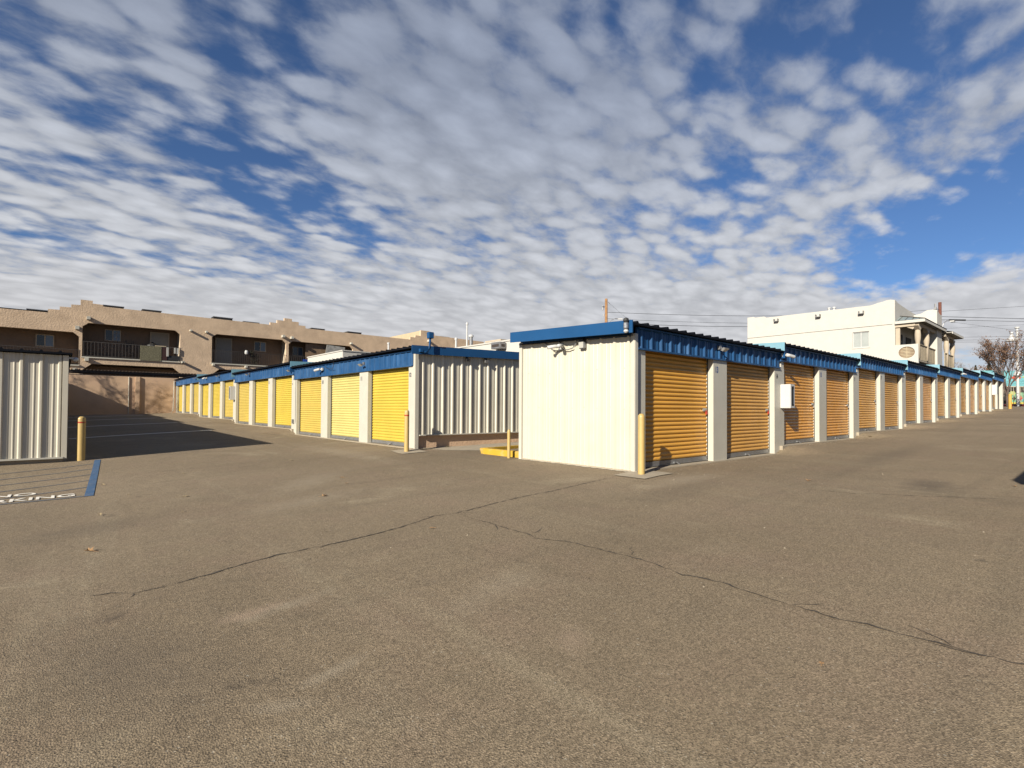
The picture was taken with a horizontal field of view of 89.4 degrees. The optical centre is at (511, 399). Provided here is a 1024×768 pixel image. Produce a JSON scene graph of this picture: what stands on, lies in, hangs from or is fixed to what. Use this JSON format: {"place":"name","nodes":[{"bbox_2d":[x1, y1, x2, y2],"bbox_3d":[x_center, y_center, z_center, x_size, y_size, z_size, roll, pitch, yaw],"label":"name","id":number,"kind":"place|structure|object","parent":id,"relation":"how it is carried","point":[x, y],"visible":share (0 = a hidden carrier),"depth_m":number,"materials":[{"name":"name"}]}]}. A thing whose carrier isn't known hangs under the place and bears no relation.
{"place":"outdoors","nodes":[
{"label":"outdoors","id":0,"kind":"place"},
{"bbox_2d":[125,340,133,358],"bbox_3d":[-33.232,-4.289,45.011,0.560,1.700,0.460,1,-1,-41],"label":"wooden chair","id":1,"kind":"object","parent":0,"point":[132,353],"visible":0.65,"depth_m":45.01,"materials":[{"name":"brown wood"}]},
{"bbox_2d":[0,406,1023,767],"bbox_3d":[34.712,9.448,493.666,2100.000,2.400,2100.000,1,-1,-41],"label":"ground","id":2,"kind":"structure","parent":0,"point":[450,634],"depth_m":3.29,"materials":[{"name":"grey asphalt"}]},
{"bbox_2d":[0,493,35,496],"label":"no parking lettering","id":3,"kind":"object","parent":2,"relation":"on","point":[17,495],"visible":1,"depth_m":7.47,"materials":[{"name":"white paint"}]},
{"bbox_2d":[0,347,71,464],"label":"storage building","id":4,"kind":"structure","parent":2,"relation":"on","point":[33,406],"depth_m":10.93,"materials":[{"name":"beige paint"}]},
{"bbox_2d":[69,357,78,361],"bbox_3d":[-9.650,-0.878,11.406,0.175,0.090,0.110,1,-1,-41],"label":"wall light","id":5,"kind":"object","parent":4,"relation":"attached to","point":[75,359],"visible":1,"depth_m":11.39,"materials":[{"name":"white metal"}]},
{"bbox_2d":[0,494,74,501],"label":"no parking lettering","id":6,"kind":"object","parent":2,"relation":"on","point":[30,498],"visible":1,"depth_m":7.32,"materials":[{"name":"white paint"}]},
{"bbox_2d":[0,496,82,504],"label":"accessible bay line","id":7,"kind":"object","parent":2,"relation":"on","point":[42,500],"visible":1,"depth_m":7.12,"materials":[{"name":"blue paint"}]},
{"bbox_2d":[3,487,84,498],"bbox_3d":[-7.113,1.387,7.262,0.050,0.037,2.014,0,-1,22],"label":"accessible bay hatching","id":8,"kind":"object","parent":2,"relation":"on","point":[42,493],"visible":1,"depth_m":7.66,"materials":[{"name":"blue paint"}]},
{"bbox_2d":[0,469,87,479],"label":"accessible bay hatching","id":9,"kind":"object","parent":2,"relation":"on","point":[45,474],"visible":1,"depth_m":9.50,"materials":[{"name":"blue paint"}]},
{"bbox_2d":[1,480,88,491],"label":"accessible bay hatching","id":10,"kind":"object","parent":2,"relation":"on","point":[43,486],"visible":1,"depth_m":8.28,"materials":[{"name":"blue paint"}]},
{"bbox_2d":[0,474,90,485],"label":"accessible bay hatching","id":11,"kind":"object","parent":2,"relation":"on","point":[44,480],"visible":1,"depth_m":8.90,"materials":[{"name":"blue paint"}]},
{"bbox_2d":[76,416,85,460],"bbox_3d":[-9.546,0.889,11.474,0.154,1.030,0.154,1,-1,-41],"label":"bollard","id":12,"kind":"object","parent":2,"relation":"on","point":[81,435],"visible":0.9,"depth_m":11.42,"materials":[{"name":"yellow metal"}]},
{"bbox_2d":[84,460,99,495],"bbox_3d":[-7.646,1.365,9.476,0.105,0.099,5.169,1,-1,-38],"label":"accessible bay line","id":13,"kind":"object","parent":2,"relation":"on","point":[90,489],"visible":1,"depth_m":8.95,"materials":[{"name":"blue paint"}]},
{"bbox_2d":[68,374,177,414],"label":"boundary wall","id":14,"kind":"structure","parent":2,"relation":"on","point":[94,395],"depth_m":38.34,"materials":[{"name":"paint"}]},
{"bbox_2d":[171,381,174,412],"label":"downpipe","id":15,"kind":"object","parent":14,"relation":"attached to","point":[173,396],"visible":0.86,"depth_m":40.47,"materials":[{"name":"metal"}]},
{"bbox_2d":[69,368,195,377],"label":"patio cover","id":16,"kind":"object","parent":2,"relation":"on","point":[120,373],"visible":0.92,"depth_m":41.30,"materials":[{"name":"brown wood"}]},
{"bbox_2d":[68,430,206,438],"bbox_3d":[-13.216,1.253,18.772,0.250,0.142,4.492,0,-1,32],"label":"stall line","id":17,"kind":"object","parent":2,"relation":"on","point":[137,434],"visible":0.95,"depth_m":18.41,"materials":[{"name":"white paint"}]},
{"bbox_2d":[0,300,483,377],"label":"apartment building","id":18,"kind":"structure","parent":2,"relation":"on","point":[89,334],"depth_m":47.01,"materials":[{"name":"beige paint"}]},
{"bbox_2d":[26,308,47,311],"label":"rooftop unit","id":19,"kind":"object","parent":18,"relation":"on","point":[36,309],"visible":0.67,"depth_m":40.95,"materials":[{"name":"metal"}]},
{"bbox_2d":[35,334,53,346],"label":"window","id":20,"kind":"structure","parent":18,"relation":"in","point":[43,340],"depth_m":42.02,"materials":[{"name":"glass"}]},
{"bbox_2d":[105,329,120,341],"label":"window","id":21,"kind":"structure","parent":18,"relation":"in","point":[110,335],"depth_m":44.90,"materials":[{"name":"glass"}]},
{"bbox_2d":[103,305,123,308],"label":"rooftop unit","id":22,"kind":"object","parent":18,"relation":"on","point":[112,306],"visible":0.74,"depth_m":44.12,"materials":[{"name":"metal"}]},
{"bbox_2d":[140,345,161,360],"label":"willow screen","id":23,"kind":"object","parent":18,"relation":"attached to","point":[150,353],"visible":1,"depth_m":45.29,"materials":[{"name":"green wicker"}]},
{"bbox_2d":[141,309,161,312],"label":"rooftop unit","id":24,"kind":"object","parent":18,"relation":"on","point":[151,310],"visible":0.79,"depth_m":45.89,"materials":[{"name":"metal"}]},
{"bbox_2d":[150,332,168,360],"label":"door","id":25,"kind":"structure","parent":18,"relation":"in","point":[161,339],"depth_m":47.13,"materials":[{"name":"beige paint"}]},
{"bbox_2d":[162,347,166,360],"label":"dark cloth","id":26,"kind":"object","parent":18,"relation":"hanging from","point":[164,356],"visible":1,"depth_m":45.97,"materials":[{"name":"fabric"}]},
{"bbox_2d":[167,356,179,360],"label":"dark blanket","id":27,"kind":"object","parent":18,"relation":"hanging from","point":[173,358],"visible":1,"depth_m":46.44,"materials":[{"name":"black fabric"}]},
{"bbox_2d":[211,316,232,320],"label":"rooftop unit","id":28,"kind":"object","parent":18,"relation":"on","point":[216,317],"visible":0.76,"depth_m":49.53,"materials":[{"name":"metal"}]},
{"bbox_2d":[215,337,231,363],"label":"door","id":29,"kind":"structure","parent":18,"relation":"in","point":[225,344],"depth_m":50.47,"materials":[{"name":"beige paint"}]},
{"bbox_2d":[250,354,258,363],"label":"potted plant","id":30,"kind":"object","parent":18,"relation":"on","point":[255,357],"visible":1,"depth_m":51.12,"materials":[{"name":"green plant"}]},
{"bbox_2d":[254,341,265,351],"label":"window","id":31,"kind":"structure","parent":18,"relation":"in","point":[258,346],"depth_m":52.71,"materials":[{"name":"glass"}]},
{"bbox_2d":[292,346,302,355],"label":"window","id":32,"kind":"structure","parent":18,"relation":"in","point":[296,351],"depth_m":55.13,"materials":[{"name":"glass"}]},
{"bbox_2d":[325,345,344,352],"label":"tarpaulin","id":33,"kind":"object","parent":18,"relation":"attached to","point":[330,348],"visible":0.43,"depth_m":55.97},
{"bbox_2d":[307,350,370,361],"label":"white building","id":34,"kind":"structure","parent":2,"relation":"on","point":[331,355],"depth_m":36.79,"materials":[{"name":"paint"}]},
{"bbox_2d":[174,345,518,448],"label":"storage building","id":35,"kind":"structure","parent":2,"relation":"on","point":[448,396],"depth_m":15.18,"materials":[{"name":"metal"}]},
{"bbox_2d":[178,385,182,412],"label":"roller door","id":36,"kind":"structure","parent":35,"relation":"in","point":[180,387],"depth_m":40.05,"materials":[{"name":"yellow paint"}]},
{"bbox_2d":[185,384,189,412],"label":"roller door","id":37,"kind":"structure","parent":35,"relation":"in","point":[187,403],"depth_m":37.76,"materials":[{"name":"yellow paint"}]},
{"bbox_2d":[193,382,198,413],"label":"roller door","id":38,"kind":"structure","parent":35,"relation":"in","point":[196,385],"depth_m":35.39,"materials":[{"name":"yellow paint"}]},
{"bbox_2d":[202,383,208,416],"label":"roller door","id":39,"kind":"structure","parent":35,"relation":"in","point":[205,386],"depth_m":33.09,"materials":[{"name":"yellow paint"}]},
{"bbox_2d":[212,382,219,417],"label":"roller door","id":40,"kind":"structure","parent":35,"relation":"in","point":[216,400],"depth_m":30.70,"materials":[{"name":"yellow paint"}]},
{"bbox_2d":[224,380,233,418],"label":"roller door","id":41,"kind":"structure","parent":35,"relation":"in","point":[228,406],"depth_m":28.51,"materials":[{"name":"yellow paint"}]},
{"bbox_2d":[229,386,234,399],"bbox_3d":[-14.508,-0.323,26.821,0.249,0.700,0.280,1,-1,-41],"label":"extinguisher cabinet","id":42,"kind":"object","parent":35,"relation":"attached to","point":[231,392],"visible":1,"depth_m":26.71,"materials":[{"name":"white metal"}]},
{"bbox_2d":[238,381,248,423],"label":"roller door","id":43,"kind":"structure","parent":35,"relation":"in","point":[243,404],"depth_m":26.06,"materials":[{"name":"yellow paint"}]},
{"bbox_2d":[255,378,267,425],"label":"roller door","id":44,"kind":"structure","parent":35,"relation":"in","point":[261,386],"depth_m":23.74,"materials":[{"name":"yellow paint"}]},
{"bbox_2d":[275,375,291,427],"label":"roller door","id":45,"kind":"structure","parent":35,"relation":"in","point":[283,388],"depth_m":21.39,"materials":[{"name":"yellow paint"}]},
{"bbox_2d":[299,377,320,435],"bbox_3d":[-7.325,0.222,18.895,0.118,2.208,2.510,1,-1,-41],"label":"roller door","id":46,"kind":"structure","parent":35,"relation":"in","point":[310,388],"depth_m":19.04,"materials":[{"name":"yellow paint"}]},
{"bbox_2d":[331,372,359,440],"bbox_3d":[-5.327,0.192,16.594,0.118,2.208,2.510,1,-1,-41],"label":"roller door","id":47,"kind":"structure","parent":35,"relation":"in","point":[345,388],"depth_m":16.70,"materials":[{"name":"yellow paint"}]},
{"bbox_2d":[371,367,408,445],"bbox_3d":[-3.367,0.163,14.339,0.118,2.208,2.390,1,-1,-41],"label":"roller door","id":48,"kind":"structure","parent":35,"relation":"in","point":[390,387],"depth_m":14.45,"materials":[{"name":"yellow paint"}]},
{"bbox_2d":[419,332,433,352],"bbox_3d":[-2.175,-1.442,13.157,0.370,0.546,0.140,1,-1,-36],"label":"blue conduit","id":49,"kind":"object","parent":35,"relation":"attached to","point":[430,335],"visible":1,"depth_m":13.17,"materials":[{"name":"metal"}]},
{"bbox_2d":[92,478,605,615],"bbox_3d":[-0.596,1.305,5.943,0.335,0.231,6.830,-1,-1,40],"label":"asphalt crack","id":50,"kind":"object","parent":2,"relation":"on","point":[340,541],"visible":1,"depth_m":4.82,"materials":[{"name":"asphalt"}]},
{"bbox_2d":[392,449,426,453],"bbox_3d":[-2.510,1.264,12.613,0.690,0.049,0.640,1,-1,-41],"label":"concrete pad","id":51,"kind":"object","parent":2,"relation":"on","point":[410,451],"visible":0.93,"depth_m":12.60,"materials":[{"name":"concrete"}]},
{"bbox_2d":[404,410,408,451],"bbox_3d":[-2.562,0.790,12.601,0.120,1.070,0.120,1,-1,-41],"label":"bollard","id":52,"kind":"object","parent":51,"relation":"on","point":[406,430],"visible":0.9,"depth_m":12.55,"materials":[{"name":"metal"}]},
{"bbox_2d":[429,442,518,449],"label":"concrete walk","id":53,"kind":"structure","parent":2,"relation":"on","point":[472,447],"depth_m":13.90,"materials":[{"name":"beige concrete"}]},
{"bbox_2d":[455,339,520,351],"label":"white building","id":54,"kind":"structure","parent":2,"relation":"on","point":[512,347],"depth_m":23.65,"materials":[{"name":"paint"}]},
{"bbox_2d":[466,322,467,345],"bbox_3d":[-2.365,-3.183,27.209,0.135,1.720,0.132,1,-1,-41],"label":"vent pipe","id":55,"kind":"object","parent":54,"relation":"on","point":[466,333],"visible":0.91,"depth_m":27.18,"materials":[{"name":"white metal"}]},
{"bbox_2d":[469,334,473,344],"bbox_3d":[-2.131,-2.846,26.931,0.270,1.040,0.263,1,-1,-41],"label":"vent pipe","id":56,"kind":"object","parent":54,"relation":"on","point":[471,336],"visible":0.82,"depth_m":26.85,"materials":[{"name":"metal"}]},
{"bbox_2d":[485,339,505,342],"bbox_3d":[-0.577,-3.056,30.860,1.510,0.820,1.510,1,-1,-41],"label":"cooler unit","id":57,"kind":"object","parent":54,"relation":"on","point":[494,340],"visible":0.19,"depth_m":30.25,"materials":[{"name":"beige paint"}]},
{"bbox_2d":[491,342,505,349],"bbox_3d":[-0.613,-2.412,23.303,0.370,0.300,0.660,1,-1,-41],"label":"cooler unit","id":58,"kind":"object","parent":54,"relation":"attached to","point":[497,345],"visible":1,"depth_m":23.11,"materials":[{"name":"metal"}]},
{"bbox_2d":[480,445,518,457],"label":"yellow kerb","id":59,"kind":"structure","parent":2,"relation":"on","point":[499,451],"depth_m":11.87,"materials":[{"name":"paint"}]},
{"bbox_2d":[507,429,510,457],"bbox_3d":[-0.068,0.982,11.188,0.072,0.670,0.072,1,-1,-41],"label":"bollard","id":60,"kind":"object","parent":2,"relation":"on","point":[508,442],"visible":0.88,"depth_m":11.16,"materials":[{"name":"metal"}]},
{"bbox_2d":[522,459,629,471],"bbox_3d":[1.103,1.247,9.891,0.133,0.003,2.909,1,-1,-41],"label":"paint overspray","id":61,"kind":"object","parent":2,"relation":"on","point":[583,466],"visible":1,"depth_m":9.43,"materials":[{"name":"paint"}]},
{"bbox_2d":[602,299,622,321],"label":"utility pole","id":62,"kind":"object","parent":2,"relation":"on","point":[606,309],"visible":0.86,"depth_m":47.94,"materials":[{"name":"brown wood"}]},
{"bbox_2d":[649,324,747,326],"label":"overhead wire","id":63,"kind":"object","parent":62,"relation":"attached to","point":[711,326],"visible":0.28,"depth_m":51.95,"materials":[{"name":"metal"}]},
{"bbox_2d":[610,309,938,315],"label":"overhead wire","id":64,"kind":"object","parent":62,"relation":"attached to","point":[709,315],"visible":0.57,"depth_m":50.76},
{"bbox_2d":[616,470,671,478],"bbox_3d":[2.177,1.233,8.552,0.820,0.027,0.600,1,-1,-41],"label":"concrete pad","id":65,"kind":"object","parent":2,"relation":"on","point":[649,474],"visible":0.86,"depth_m":8.48,"materials":[{"name":"beige concrete"}]},
{"bbox_2d":[638,413,644,474],"bbox_3d":[2.127,0.760,8.514,0.112,1.055,0.112,1,-1,-41],"label":"bollard","id":66,"kind":"object","parent":65,"relation":"on","point":[641,443],"visible":0.88,"depth_m":8.47,"materials":[{"name":"yellow metal"}]},
{"bbox_2d":[472,518,1023,663],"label":"asphalt crack","id":67,"kind":"object","parent":2,"relation":"on","point":[780,601],"visible":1,"depth_m":3.13,"materials":[{"name":"black asphalt"}]},
{"bbox_2d":[510,320,1005,471],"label":"storage building","id":68,"kind":"structure","parent":2,"relation":"on","point":[694,398],"depth_m":10.69,"materials":[{"name":"concrete"}]},
{"bbox_2d":[547,342,563,349],"bbox_3d":[0.875,-1.053,10.020,0.276,0.164,0.343,1,-1,-41],"label":"security camera","id":69,"kind":"object","parent":68,"relation":"attached to","point":[560,346],"visible":1,"depth_m":10.04,"materials":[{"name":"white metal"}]},
{"bbox_2d":[519,334,632,344],"bbox_3d":[1.104,-1.129,9.915,0.024,0.111,2.901,1,-1,-41],"label":"cable","id":70,"kind":"object","parent":68,"relation":"attached to","point":[578,339],"visible":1,"depth_m":9.75,"materials":[{"name":"black rubber"}]},
{"bbox_2d":[578,339,585,348],"bbox_3d":[1.306,-1.032,9.665,0.090,0.170,0.140,1,-1,-41],"label":"wall light","id":71,"kind":"object","parent":68,"relation":"attached to","point":[582,343],"visible":1,"depth_m":9.63,"materials":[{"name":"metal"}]},
{"bbox_2d":[623,317,628,332],"bbox_3d":[1.905,-1.240,8.652,0.100,0.255,0.100,1,-1,-41],"label":"motion sensor light","id":72,"kind":"object","parent":68,"relation":"attached to","point":[626,324],"visible":1,"depth_m":8.62,"materials":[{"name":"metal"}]},
{"bbox_2d":[645,351,707,467],"bbox_3d":[3.152,0.148,9.897,2.432,2.208,0.118,1,-1,-41],"label":"roller door","id":73,"kind":"structure","parent":68,"relation":"in","point":[676,410],"depth_m":9.93,"materials":[{"name":"orange paint"}]},
{"bbox_2d":[717,345,728,351],"bbox_3d":[4.339,-1.047,10.664,0.180,0.128,0.200,1,-1,-41],"label":"flood light","id":74,"kind":"object","parent":68,"relation":"attached to","point":[719,347],"visible":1,"depth_m":10.64,"materials":[{"name":"metal"}]},
{"bbox_2d":[727,362,769,457],"bbox_3d":[5.390,0.196,11.841,2.422,2.208,0.118,1,-1,-41],"label":"roller door","id":75,"kind":"structure","parent":68,"relation":"in","point":[748,411],"depth_m":11.92,"materials":[{"name":"orange paint"}]},
{"bbox_2d":[780,384,794,407],"bbox_3d":[6.792,-0.075,12.757,0.260,0.585,0.249,1,-1,-41],"label":"extinguisher cabinet","id":76,"kind":"object","parent":68,"relation":"attached to","point":[787,395],"visible":1,"depth_m":12.67,"materials":[{"name":"white metal"}]},
{"bbox_2d":[781,353,795,358],"bbox_3d":[6.804,-1.073,12.738,0.378,0.131,0.144,0,-1,-7],"label":"security camera","id":77,"kind":"object","parent":68,"relation":"attached to","point":[790,355],"visible":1,"depth_m":12.71,"materials":[{"name":"white plastic"}]},
{"bbox_2d":[784,362,814,443],"bbox_3d":[7.626,0.068,13.784,2.422,2.208,0.118,1,-1,-41],"label":"roller door","id":78,"kind":"structure","parent":68,"relation":"in","point":[798,421],"depth_m":13.98,"materials":[{"name":"orange paint"}]},
{"bbox_2d":[826,369,848,439],"bbox_3d":[9.861,0.117,15.725,2.422,2.208,0.118,1,-1,-41],"label":"roller door","id":79,"kind":"structure","parent":68,"relation":"in","point":[837,397],"depth_m":15.88,"materials":[{"name":"orange paint"}]},
{"bbox_2d":[859,369,876,430],"bbox_3d":[12.096,-0.011,17.669,2.422,2.208,0.118,1,-1,-41],"label":"roller door","id":80,"kind":"structure","parent":68,"relation":"in","point":[867,401],"depth_m":17.85,"materials":[{"name":"orange paint"}]},
{"bbox_2d":[885,373,898,428],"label":"roller door","id":81,"kind":"structure","parent":68,"relation":"in","point":[891,408],"depth_m":19.85,"materials":[{"name":"orange paint"}]},
{"bbox_2d":[905,372,916,423],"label":"roller door","id":82,"kind":"structure","parent":68,"relation":"in","point":[911,416],"depth_m":21.85,"materials":[{"name":"orange paint"}]},
{"bbox_2d":[923,376,931,421],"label":"roller door","id":83,"kind":"structure","parent":68,"relation":"in","point":[927,381],"depth_m":23.79,"materials":[{"name":"orange paint"}]},
{"bbox_2d":[937,375,944,417],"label":"roller door","id":84,"kind":"structure","parent":68,"relation":"in","point":[941,379],"depth_m":25.79,"materials":[{"name":"orange paint"}]},
{"bbox_2d":[950,378,955,417],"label":"roller door","id":85,"kind":"structure","parent":68,"relation":"in","point":[952,381],"depth_m":27.67,"materials":[{"name":"orange paint"}]},
{"bbox_2d":[961,377,965,413],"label":"roller door","id":86,"kind":"structure","parent":68,"relation":"in","point":[963,380],"depth_m":29.71,"materials":[{"name":"orange paint"}]},
{"bbox_2d":[970,379,974,413],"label":"roller door","id":87,"kind":"structure","parent":68,"relation":"in","point":[972,386],"depth_m":31.72,"materials":[{"name":"orange paint"}]},
{"bbox_2d":[978,378,981,410],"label":"roller door","id":88,"kind":"structure","parent":68,"relation":"in","point":[980,382],"depth_m":33.69,"materials":[{"name":"orange paint"}]},
{"bbox_2d":[986,380,988,410],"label":"roller door","id":89,"kind":"structure","parent":68,"relation":"in","point":[987,394],"depth_m":35.61,"materials":[{"name":"orange paint"}]},
{"bbox_2d":[992,379,994,408],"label":"roller door","id":90,"kind":"structure","parent":68,"relation":"in","point":[992,379],"depth_m":37.59,"materials":[{"name":"orange paint"}]},
{"bbox_2d":[992,385,997,394],"bbox_3d":[33.629,-0.659,36.064,0.320,0.700,0.269,1,-1,-41],"label":"extinguisher cabinet","id":91,"kind":"object","parent":68,"relation":"attached to","point":[994,389],"visible":1,"depth_m":35.97,"materials":[{"name":"white metal"}]},
{"bbox_2d":[747,300,963,367],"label":"white house","id":92,"kind":"structure","parent":2,"relation":"on","point":[890,329],"depth_m":38.69,"materials":[{"name":"paint"}]},
{"bbox_2d":[852,331,869,348],"bbox_3d":[25.543,-4.329,37.894,0.170,1.220,1.150,1,-1,-41],"label":"window","id":93,"kind":"structure","parent":92,"relation":"in","point":[860,339],"depth_m":37.90,"materials":[{"name":"white glass"}]},
{"bbox_2d":[934,302,965,326],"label":"utility pole","id":94,"kind":"object","parent":2,"relation":"on","point":[940,311],"visible":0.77,"depth_m":61.90,"materials":[{"name":"brown wood"}]},
{"bbox_2d":[942,316,1023,318],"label":"overhead wire","id":95,"kind":"object","parent":94,"relation":"attached to","point":[984,317],"visible":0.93,"depth_m":61.87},
{"bbox_2d":[955,362,975,369],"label":"tree","id":96,"kind":"object","parent":2,"relation":"on","point":[963,365],"visible":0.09,"depth_m":89.68,"materials":[{"name":"plant"}]},
{"bbox_2d":[970,365,1001,370],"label":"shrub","id":97,"kind":"object","parent":2,"relation":"on","point":[984,368],"visible":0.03,"depth_m":90.33,"materials":[{"name":"brown plant"}]},
{"bbox_2d":[972,330,1023,406],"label":"tree","id":98,"kind":"object","parent":2,"relation":"on","point":[1004,356],"visible":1,"depth_m":57.18,"materials":[{"name":"brown plant"}]},
{"bbox_2d":[984,371,1023,403],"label":"mural building","id":99,"kind":"structure","parent":2,"relation":"on","point":[1021,380],"depth_m":70.36,"materials":[{"name":"paint"}]},
{"bbox_2d":[1008,394,1011,408],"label":"bollard","id":100,"kind":"object","parent":2,"relation":"on","point":[1009,401],"visible":0.88,"depth_m":40.17,"materials":[{"name":"yellow paint"}]},
{"bbox_2d":[1005,327,1020,405],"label":"utility pole","id":101,"kind":"object","parent":2,"relation":"on","point":[1017,387],"visible":0.68,"depth_m":63.89,"materials":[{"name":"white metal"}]},
{"bbox_2d":[1003,386,1023,405],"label":"metal fence","id":102,"kind":"object","parent":2,"relation":"on","point":[1013,393],"visible":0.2,"depth_m":64.26,"materials":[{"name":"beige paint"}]},
{"bbox_2d":[1014,357,1023,372],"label":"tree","id":103,"kind":"object","parent":2,"relation":"on","point":[1019,365],"visible":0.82,"depth_m":56.65,"materials":[{"name":"brown plant"}]},
{"bbox_2d":[0,0,1023,370],"label":"sky","id":104,"kind":"structure","parent":0,"point":[384,168],"materials":[{"name":"blue"}]},
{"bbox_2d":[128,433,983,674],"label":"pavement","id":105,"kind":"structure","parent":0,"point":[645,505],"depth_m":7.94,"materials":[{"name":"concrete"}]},
{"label":"pavement","id":106,"kind":"structure","parent":0,"visible":0},
{"bbox_2d":[1009,391,1023,403],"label":"mural wall","id":107,"kind":"structure","parent":106,"relation":"on","point":[1021,398],"depth_m":68.26,"materials":[{"name":"multicoloured paint"}]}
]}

